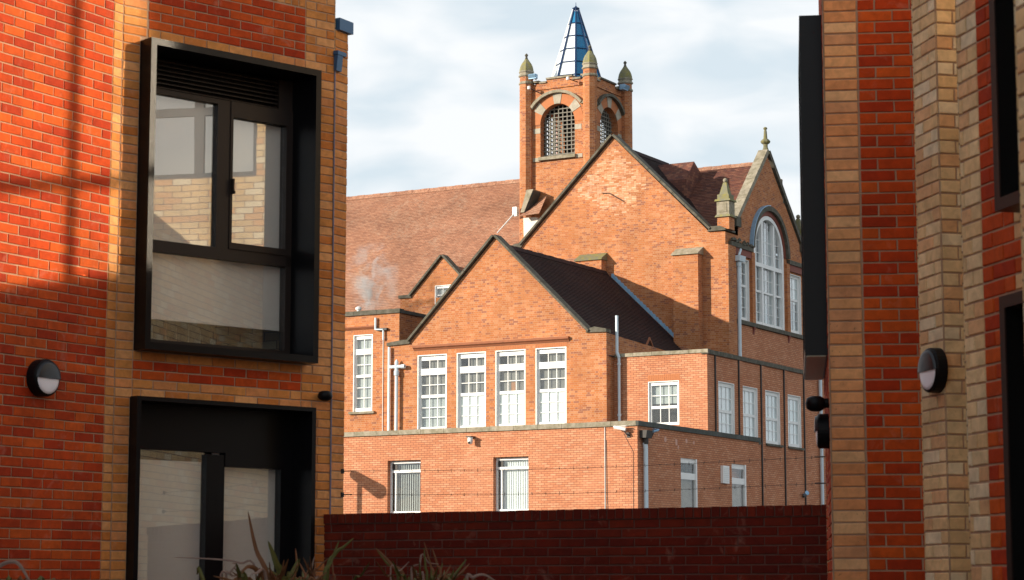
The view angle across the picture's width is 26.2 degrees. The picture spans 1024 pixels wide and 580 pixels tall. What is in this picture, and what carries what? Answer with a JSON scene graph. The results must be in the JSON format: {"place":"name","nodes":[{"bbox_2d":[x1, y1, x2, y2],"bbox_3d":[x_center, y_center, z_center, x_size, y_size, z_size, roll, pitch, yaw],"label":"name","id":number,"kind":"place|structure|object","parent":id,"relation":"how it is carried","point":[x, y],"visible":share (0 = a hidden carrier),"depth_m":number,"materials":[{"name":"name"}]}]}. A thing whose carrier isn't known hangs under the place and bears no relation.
{"place":"outdoors","nodes":[
{"label":"outdoors","id":0,"kind":"place"},
{"bbox_2d":[0,0,353,579],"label":"apartment building","id":1,"kind":"structure","parent":0,"point":[173,184],"depth_m":18.05,"materials":[{"name":"red brick"}]},
{"bbox_2d":[26,359,60,396],"bbox_3d":[-3.532,0.665,16.637,0.116,0.284,0.284,-4,-9,30],"label":"wall light","id":2,"kind":"object","parent":1,"relation":"attached to","point":[43,377],"visible":1,"depth_m":16.57,"materials":[{"name":"black plastic"}]},
{"bbox_2d":[109,396,315,579],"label":"window","id":3,"kind":"structure","parent":1,"relation":"in","point":[197,469],"depth_m":18.18,"materials":[{"name":"black metal"}]},
{"bbox_2d":[114,37,321,367],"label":"window","id":4,"kind":"structure","parent":1,"relation":"in","point":[229,172],"depth_m":18.58,"materials":[{"name":"black metal"}]},
{"bbox_2d":[318,391,332,400],"bbox_3d":[-1.595,0.903,18.743,0.132,0.085,0.135,7,-10,-42],"label":"motion sensor","id":5,"kind":"object","parent":1,"relation":"attached to","point":[325,395],"visible":1,"depth_m":18.69,"materials":[{"name":"black plastic"}]},
{"bbox_2d":[335,0,818,254],"label":"sky","id":6,"kind":"structure","parent":0,"point":[433,95],"materials":[{"name":"white"}]},
{"bbox_2d":[798,0,1023,579],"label":"apartment building","id":7,"kind":"structure","parent":0,"point":[911,128],"depth_m":14.05,"materials":[{"name":"red brick"}]},
{"bbox_2d":[341,456,824,473],"bbox_3d":[0.467,1.418,17.721,4.430,0.066,0.024,-4,-9,29],"label":"barbed wire","id":8,"kind":"object","parent":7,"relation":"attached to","point":[343,471],"visible":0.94,"depth_m":17.70,"materials":[{"name":"metal"}]},
{"bbox_2d":[798,15,827,379],"bbox_3d":[2.270,-0.597,15.529,0.450,2.313,1.730,-1,-8,7],"label":"window","id":9,"kind":"structure","parent":7,"relation":"in","point":[812,189],"depth_m":14.71,"materials":[{"name":"black metal"}]},
{"bbox_2d":[805,396,828,411],"bbox_3d":[2.001,0.746,14.433,0.155,0.098,0.152,-1,-8,7],"label":"motion sensor","id":10,"kind":"object","parent":7,"relation":"attached to","point":[816,403],"visible":0.97,"depth_m":14.38,"materials":[{"name":"black plastic"}]},
{"bbox_2d":[814,414,829,448],"bbox_3d":[2.044,0.932,14.525,0.099,0.230,0.230,-1,-8,7],"label":"wall light","id":11,"kind":"object","parent":7,"relation":"attached to","point":[821,426],"visible":1,"depth_m":14.43,"materials":[{"name":"black plastic"}]},
{"bbox_2d":[918,348,947,392],"bbox_3d":[2.377,0.455,12.463,0.087,0.256,0.256,2,-8,-13],"label":"wall light","id":12,"kind":"object","parent":7,"relation":"attached to","point":[933,368],"visible":1,"depth_m":12.39,"materials":[{"name":"black plastic"}]},
{"bbox_2d":[989,0,1019,212],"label":"window","id":13,"kind":"structure","parent":7,"relation":"in","point":[1001,12],"depth_m":9.94,"materials":[{"name":"brown metal"}]},
{"bbox_2d":[999,290,1023,579],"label":"window","id":14,"kind":"structure","parent":7,"relation":"in","point":[1011,319],"depth_m":9.74,"materials":[{"name":"brown metal"}]},
{"label":"ground","id":15,"kind":"structure","parent":0,"visible":0},
{"bbox_2d":[0,560,54,579],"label":"strap leaf plant","id":16,"kind":"object","parent":15,"relation":"on","point":[16,562],"visible":1,"depth_m":10.91,"materials":[{"name":"green plant"}]},
{"bbox_2d":[174,512,326,579],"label":"strap leaf plant","id":17,"kind":"object","parent":15,"relation":"on","point":[263,573],"visible":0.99,"depth_m":13.08,"materials":[{"name":"green plant"}]},
{"bbox_2d":[267,538,369,579],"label":"strap leaf plant","id":18,"kind":"object","parent":15,"relation":"on","point":[311,572],"visible":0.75,"depth_m":13.57,"materials":[{"name":"green plant"}]},
{"bbox_2d":[344,308,425,431],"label":"flat roof block","id":19,"kind":"structure","parent":15,"relation":"on","point":[369,334],"depth_m":85.43,"materials":[{"name":"brick"}]},
{"bbox_2d":[353,334,372,411],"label":"window","id":20,"kind":"structure","parent":19,"relation":"in","point":[363,344],"depth_m":85.64,"materials":[{"name":"white paint"}]},
{"bbox_2d":[376,543,469,579],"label":"strap leaf plant","id":21,"kind":"object","parent":15,"relation":"on","point":[399,571],"visible":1,"depth_m":12.71,"materials":[{"name":"green plant"}]},
{"bbox_2d":[463,573,495,579],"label":"strap leaf plant","id":22,"kind":"object","parent":15,"relation":"on","point":[475,576],"visible":1,"depth_m":12.49,"materials":[{"name":"green plant"}]},
{"bbox_2d":[386,234,680,511],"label":"gabled wing","id":23,"kind":"structure","parent":15,"relation":"on","point":[504,333],"depth_m":82.03,"materials":[{"name":"orange brick"}]},
{"bbox_2d":[417,354,446,428],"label":"window","id":24,"kind":"structure","parent":23,"relation":"in","point":[432,369],"depth_m":83.03,"materials":[{"name":"white paint"}]},
{"bbox_2d":[457,351,485,427],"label":"window","id":25,"kind":"structure","parent":23,"relation":"in","point":[471,366],"depth_m":82.16,"materials":[{"name":"white paint"}]},
{"bbox_2d":[495,349,524,425],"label":"window","id":26,"kind":"structure","parent":23,"relation":"in","point":[510,364],"depth_m":81.34,"materials":[{"name":"white paint"}]},
{"bbox_2d":[536,347,566,424],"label":"window","id":27,"kind":"structure","parent":23,"relation":"in","point":[551,404],"depth_m":80.51,"materials":[{"name":"white paint"}]},
{"bbox_2d":[343,420,760,513],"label":"flat roof extension","id":28,"kind":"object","parent":15,"relation":"on","point":[564,447],"visible":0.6,"depth_m":74.80,"materials":[{"name":"brick"}]},
{"bbox_2d":[390,460,420,512],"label":"window","id":29,"kind":"structure","parent":28,"relation":"in","point":[406,482],"depth_m":76.67,"materials":[{"name":"white paint"}]},
{"bbox_2d":[466,436,474,443],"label":"security camera","id":30,"kind":"object","parent":28,"relation":"attached to","point":[470,439],"visible":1,"depth_m":74.83,"materials":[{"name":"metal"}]},
{"bbox_2d":[496,457,528,510],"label":"window","id":31,"kind":"structure","parent":28,"relation":"in","point":[512,482],"depth_m":74.48,"materials":[{"name":"white paint"}]},
{"bbox_2d":[613,426,629,437],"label":"security camera","id":32,"kind":"object","parent":28,"relation":"attached to","point":[623,429],"visible":1,"depth_m":72.08,"materials":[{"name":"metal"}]},
{"bbox_2d":[681,458,697,507],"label":"window","id":33,"kind":"structure","parent":28,"relation":"in","point":[689,498],"depth_m":75.57,"materials":[{"name":"white paint"}]},
{"bbox_2d":[732,464,746,506],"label":"window","id":34,"kind":"structure","parent":28,"relation":"in","point":[739,493],"depth_m":79.18,"materials":[{"name":"white paint"}]},
{"bbox_2d":[345,127,802,369],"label":"school building","id":35,"kind":"structure","parent":15,"relation":"on","point":[684,256],"depth_m":90.89,"materials":[{"name":"brick"}]},
{"bbox_2d":[435,285,449,303],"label":"window","id":36,"kind":"structure","parent":35,"relation":"in","point":[440,289],"depth_m":90.74,"materials":[{"name":"white paint"}]},
{"bbox_2d":[497,6,632,240],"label":"bell tower","id":37,"kind":"structure","parent":35,"relation":"on","point":[584,106],"depth_m":93.64,"materials":[{"name":"orange brick"}]},
{"bbox_2d":[528,73,537,79],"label":"floodlight","id":38,"kind":"object","parent":37,"relation":"attached to","point":[532,76],"visible":1,"depth_m":93.79,"materials":[{"name":"metal"}]},
{"bbox_2d":[527,86,541,93],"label":"aerial arm","id":39,"kind":"object","parent":37,"relation":"attached to","point":[528,87],"visible":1,"depth_m":93.72},
{"bbox_2d":[618,84,629,90],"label":"floodlight","id":40,"kind":"object","parent":37,"relation":"attached to","point":[624,87],"visible":1,"depth_m":94.84,"materials":[{"name":"metal"}]},
{"bbox_2d":[741,260,749,321],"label":"window","id":41,"kind":"structure","parent":35,"relation":"in","point":[745,307],"depth_m":89.16,"materials":[{"name":"white paint"}]},
{"bbox_2d":[743,216,784,330],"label":"window","id":42,"kind":"structure","parent":35,"relation":"in","point":[768,237],"depth_m":91.59,"materials":[{"name":"white paint"}]},
{"bbox_2d":[778,274,801,334],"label":"window","id":43,"kind":"structure","parent":35,"relation":"in","point":[795,281],"depth_m":93.81,"materials":[{"name":"white paint"}]},
{"bbox_2d":[323,505,827,579],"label":"boundary wall","id":44,"kind":"structure","parent":15,"relation":"on","point":[784,542],"depth_m":17.40,"materials":[{"name":"red brick"}]},
{"bbox_2d":[341,483,825,496],"bbox_3d":[0.467,1.616,17.695,4.431,0.066,0.024,-4,-9,29],"label":"barbed wire","id":45,"kind":"object","parent":44,"relation":"attached to","point":[386,494],"visible":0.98,"depth_m":17.75,"materials":[{"name":"metal"}]},
{"bbox_2d":[614,315,825,505],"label":"flat roof extension","id":46,"kind":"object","parent":15,"relation":"on","point":[714,390],"visible":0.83,"depth_m":80.21,"materials":[{"name":"brick"}]},
{"bbox_2d":[648,380,678,424],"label":"window","id":47,"kind":"structure","parent":46,"relation":"in","point":[663,396],"depth_m":78.93,"materials":[{"name":"white paint"}]},
{"bbox_2d":[718,381,734,433],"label":"window","id":48,"kind":"structure","parent":46,"relation":"in","point":[726,406],"depth_m":79.44,"materials":[{"name":"white paint"}]},
{"bbox_2d":[743,386,757,436],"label":"window","id":49,"kind":"structure","parent":46,"relation":"in","point":[750,402],"depth_m":81.28,"materials":[{"name":"white paint"}]},
{"bbox_2d":[765,390,779,444],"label":"window","id":50,"kind":"structure","parent":46,"relation":"in","point":[772,399],"depth_m":83.09,"materials":[{"name":"white paint"}]},
{"bbox_2d":[788,394,801,447],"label":"window","id":51,"kind":"structure","parent":46,"relation":"in","point":[794,402],"depth_m":84.91,"materials":[{"name":"white paint"}]}
]}

